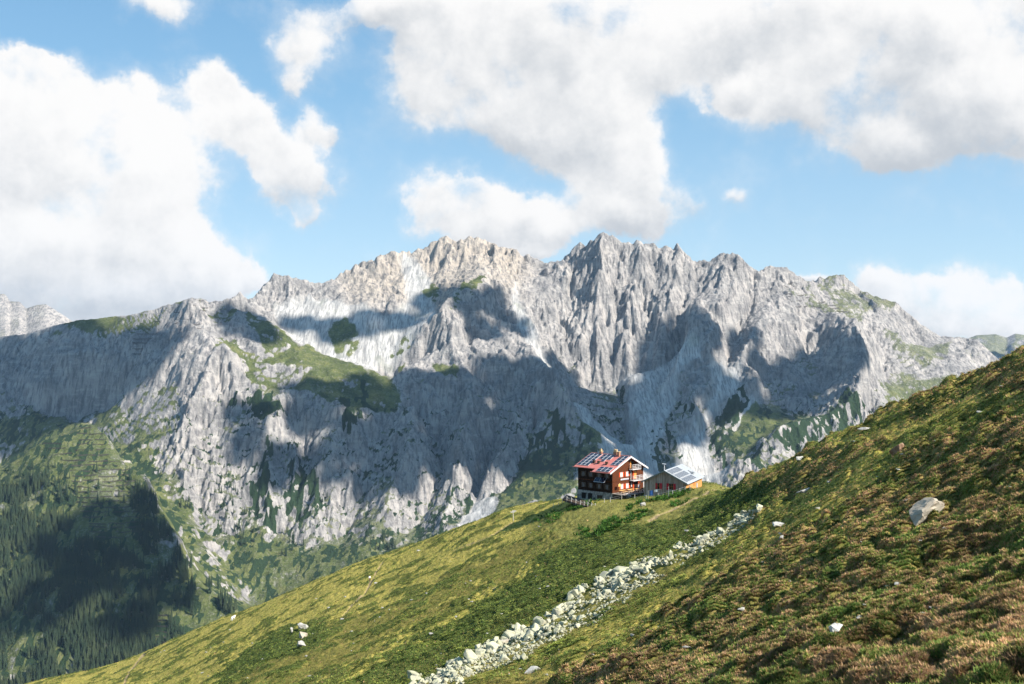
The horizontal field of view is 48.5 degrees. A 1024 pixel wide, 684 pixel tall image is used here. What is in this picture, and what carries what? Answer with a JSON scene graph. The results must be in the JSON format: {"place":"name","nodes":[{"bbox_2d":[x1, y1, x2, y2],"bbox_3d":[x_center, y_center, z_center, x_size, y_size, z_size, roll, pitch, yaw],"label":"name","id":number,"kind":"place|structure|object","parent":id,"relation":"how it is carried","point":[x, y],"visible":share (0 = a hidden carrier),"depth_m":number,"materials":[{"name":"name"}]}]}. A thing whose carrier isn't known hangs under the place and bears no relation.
{"place":"outdoors","nodes":[
{"label":"outdoors","id":0,"kind":"place"},
{"bbox_2d":[0,294,72,336],"bbox_3d":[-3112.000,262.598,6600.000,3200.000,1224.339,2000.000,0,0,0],"label":"distant mountain","id":1,"kind":"structure","parent":0,"point":[17,318],"depth_m":6584.13,"materials":[{"name":"stone"}]},
{"bbox_2d":[0,232,998,683],"bbox_3d":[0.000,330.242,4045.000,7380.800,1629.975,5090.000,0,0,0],"label":"mountain","id":2,"kind":"structure","parent":0,"point":[436,388],"depth_m":4203.61,"materials":[{"name":"stone"}]},
{"bbox_2d":[0,401,580,683],"bbox_3d":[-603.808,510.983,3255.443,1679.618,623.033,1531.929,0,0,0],"label":"forest","id":3,"kind":"object","parent":2,"relation":"on","point":[65,575],"visible":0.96,"depth_m":2816.44,"materials":[{"name":"green plant"}]},
{"bbox_2d":[0,0,1023,337],"label":"sky","id":4,"kind":"structure","parent":0,"point":[154,154],"materials":[{"name":"blue"}]},
{"bbox_2d":[27,345,1023,683],"bbox_3d":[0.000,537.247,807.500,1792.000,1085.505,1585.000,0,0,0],"label":"hillside","id":5,"kind":"structure","parent":0,"point":[431,547],"depth_m":149.04,"materials":[{"name":"green plant"}]},
{"bbox_2d":[297,640,305,646],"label":"boulder","id":6,"kind":"object","parent":5,"relation":"on","point":[300,643],"visible":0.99,"depth_m":202.19,"materials":[{"name":"grey stone"}]},
{"bbox_2d":[297,622,307,628],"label":"boulder","id":7,"kind":"object","parent":5,"relation":"on","point":[302,625],"visible":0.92,"depth_m":242.74,"materials":[{"name":"grey stone"}]},
{"bbox_2d":[299,632,307,638],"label":"boulder","id":8,"kind":"object","parent":5,"relation":"on","point":[302,634],"visible":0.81,"depth_m":219.62,"materials":[{"name":"beige stone"}]},
{"bbox_2d":[410,675,419,680],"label":"stone","id":9,"kind":"object","parent":5,"relation":"on","point":[412,677],"visible":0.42,"depth_m":108.75,"materials":[{"name":"grey stone"}]},
{"bbox_2d":[407,670,426,678],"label":"stone","id":10,"kind":"object","parent":5,"relation":"on","point":[411,672],"visible":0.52,"depth_m":112.37,"materials":[{"name":"grey stone"}]},
{"bbox_2d":[463,649,477,659],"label":"stone","id":11,"kind":"object","parent":5,"relation":"on","point":[468,653],"visible":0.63,"depth_m":113.56,"materials":[{"name":"grey stone"}]},
{"bbox_2d":[475,651,483,656],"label":"stone","id":12,"kind":"object","parent":5,"relation":"on","point":[481,653],"visible":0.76,"depth_m":114.33,"materials":[{"name":"grey stone"}]},
{"bbox_2d":[486,641,499,649],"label":"stone","id":13,"kind":"object","parent":5,"relation":"on","point":[493,645],"visible":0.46,"depth_m":117.98,"materials":[{"name":"grey stone"}]},
{"bbox_2d":[498,654,509,662],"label":"stone","id":14,"kind":"object","parent":5,"relation":"on","point":[503,657],"visible":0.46,"depth_m":102.53,"materials":[{"name":"grey stone"}]},
{"bbox_2d":[502,631,514,639],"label":"stone","id":15,"kind":"object","parent":5,"relation":"on","point":[508,634],"visible":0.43,"depth_m":120.79,"materials":[{"name":"grey stone"}]},
{"bbox_2d":[514,623,520,629],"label":"stone","id":16,"kind":"object","parent":5,"relation":"on","point":[517,626],"visible":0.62,"depth_m":123.22,"materials":[{"name":"grey stone"}]},
{"bbox_2d":[520,653,525,660],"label":"stone","id":17,"kind":"object","parent":5,"relation":"on","point":[523,656],"visible":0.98,"depth_m":97.60,"materials":[{"name":"grey stone"}]},
{"bbox_2d":[26,347,1023,683],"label":"heath vegetation","id":18,"kind":"object","parent":5,"relation":"on","point":[994,649],"visible":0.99,"depth_m":67.63,"materials":[{"name":"green plant"}]},
{"bbox_2d":[522,630,533,638],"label":"stone","id":19,"kind":"object","parent":5,"relation":"on","point":[529,633],"visible":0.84,"depth_m":116.24,"materials":[{"name":"grey stone"}]},
{"bbox_2d":[525,666,539,673],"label":"boulder","id":20,"kind":"object","parent":5,"relation":"on","point":[531,669],"visible":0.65,"depth_m":88.26,"materials":[{"name":"grey stone"}]},
{"bbox_2d":[534,618,545,625],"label":"stone","id":21,"kind":"object","parent":5,"relation":"on","point":[540,621],"visible":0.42,"depth_m":121.68,"materials":[{"name":"grey stone"}]},
{"bbox_2d":[553,608,563,614],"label":"stone","id":22,"kind":"object","parent":5,"relation":"on","point":[556,611],"visible":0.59,"depth_m":124.91,"materials":[{"name":"grey stone"}]},
{"bbox_2d":[559,591,573,600],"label":"stone","id":23,"kind":"object","parent":5,"relation":"on","point":[569,596],"visible":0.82,"depth_m":133.72,"materials":[{"name":"grey stone"}]},
{"bbox_2d":[571,589,578,595],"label":"stone","id":24,"kind":"object","parent":5,"relation":"on","point":[575,592],"visible":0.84,"depth_m":133.79,"materials":[{"name":"grey stone"}]},
{"bbox_2d":[562,491,595,506],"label":"timber platform","id":25,"kind":"structure","parent":5,"relation":"on","point":[571,500],"depth_m":268.77,"materials":[{"name":"grey wood"}]},
{"bbox_2d":[577,585,584,592],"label":"stone","id":26,"kind":"object","parent":5,"relation":"on","point":[580,588],"visible":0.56,"depth_m":135.02,"materials":[{"name":"grey stone"}]},
{"bbox_2d":[415,508,759,683],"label":"rubble","id":27,"kind":"object","parent":5,"relation":"on","point":[624,585],"visible":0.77,"depth_m":118.28,"materials":[{"name":"grey stone"}]},
{"bbox_2d":[164,385,1011,677],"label":"pebbles","id":28,"kind":"object","parent":5,"relation":"on","point":[743,608],"visible":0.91,"depth_m":94.64,"materials":[{"name":"grey stone"}]},
{"bbox_2d":[599,571,608,577],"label":"stone","id":29,"kind":"object","parent":5,"relation":"on","point":[603,574],"visible":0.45,"depth_m":138.21,"materials":[{"name":"grey stone"}]},
{"bbox_2d":[572,449,647,499],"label":"mountain hut","id":30,"kind":"object","parent":5,"relation":"on","point":[601,475],"visible":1,"depth_m":271.25,"materials":[{"name":"brown wood"}]},
{"bbox_2d":[613,566,628,571],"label":"stone","id":31,"kind":"object","parent":5,"relation":"on","point":[619,568],"visible":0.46,"depth_m":137.08,"materials":[{"name":"grey stone"}]},
{"bbox_2d":[553,485,689,507],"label":"pasture fence","id":32,"kind":"object","parent":5,"relation":"on","point":[616,498],"visible":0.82,"depth_m":261.61,"materials":[{"name":"brown wood"}]},
{"bbox_2d":[612,489,643,498],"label":"sun terrace","id":33,"kind":"structure","parent":5,"relation":"on","point":[629,493],"depth_m":266.86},
{"bbox_2d":[533,482,738,537],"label":"dock leaves","id":34,"kind":"object","parent":5,"relation":"on","point":[608,521],"visible":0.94,"depth_m":224.97,"materials":[{"name":"green plant"}]},
{"bbox_2d":[633,566,642,571],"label":"stone","id":35,"kind":"object","parent":5,"relation":"on","point":[637,568],"visible":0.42,"depth_m":125.89,"materials":[{"name":"grey stone"}]},
{"bbox_2d":[643,566,651,571],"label":"stone","id":36,"kind":"object","parent":5,"relation":"on","point":[646,568],"visible":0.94,"depth_m":123.72,"materials":[{"name":"grey stone"}]},
{"bbox_2d":[646,560,653,567],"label":"stone","id":37,"kind":"object","parent":5,"relation":"on","point":[649,562],"visible":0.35,"depth_m":126.77,"materials":[{"name":"grey stone"}]},
{"bbox_2d":[669,550,673,558],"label":"boulder","id":38,"kind":"object","parent":5,"relation":"on","point":[671,554],"visible":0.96,"depth_m":122.57,"materials":[{"name":"grey stone"}]},
{"bbox_2d":[641,463,703,495],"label":"timber annex","id":39,"kind":"object","parent":5,"relation":"on","point":[680,477],"visible":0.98,"depth_m":260.87,"materials":[{"name":"wood"}]},
{"bbox_2d":[756,504,762,510],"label":"boulder","id":40,"kind":"object","parent":5,"relation":"on","point":[758,506],"visible":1,"depth_m":120.31,"materials":[{"name":"grey stone"}]},
{"bbox_2d":[772,522,784,526],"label":"boulder","id":41,"kind":"object","parent":5,"relation":"on","point":[775,524],"visible":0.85,"depth_m":105.92,"materials":[{"name":"grey stone"}]},
{"bbox_2d":[828,623,842,632],"bbox_3d":[12.100,10.750,42.540,0.441,0.446,0.759,0,0,33],"label":"boulder","id":42,"kind":"object","parent":5,"relation":"on","point":[835,626],"visible":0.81,"depth_m":42.41,"materials":[{"name":"grey stone"}]},
{"bbox_2d":[889,443,903,455],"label":"boulder","id":43,"kind":"object","parent":5,"relation":"on","point":[895,449],"visible":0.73,"depth_m":101.13,"materials":[{"name":"stone"}]},
{"bbox_2d":[909,497,944,525],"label":"boulder","id":44,"kind":"object","parent":5,"relation":"on","point":[919,511],"visible":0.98,"depth_m":69.69,"materials":[{"name":"beige stone"}]},
{"bbox_2d":[970,334,1023,358],"bbox_3d":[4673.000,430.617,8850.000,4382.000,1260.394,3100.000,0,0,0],"label":"distant hill","id":45,"kind":"structure","parent":0,"point":[998,346],"depth_m":9374.88,"materials":[{"name":"stone"}]}
]}

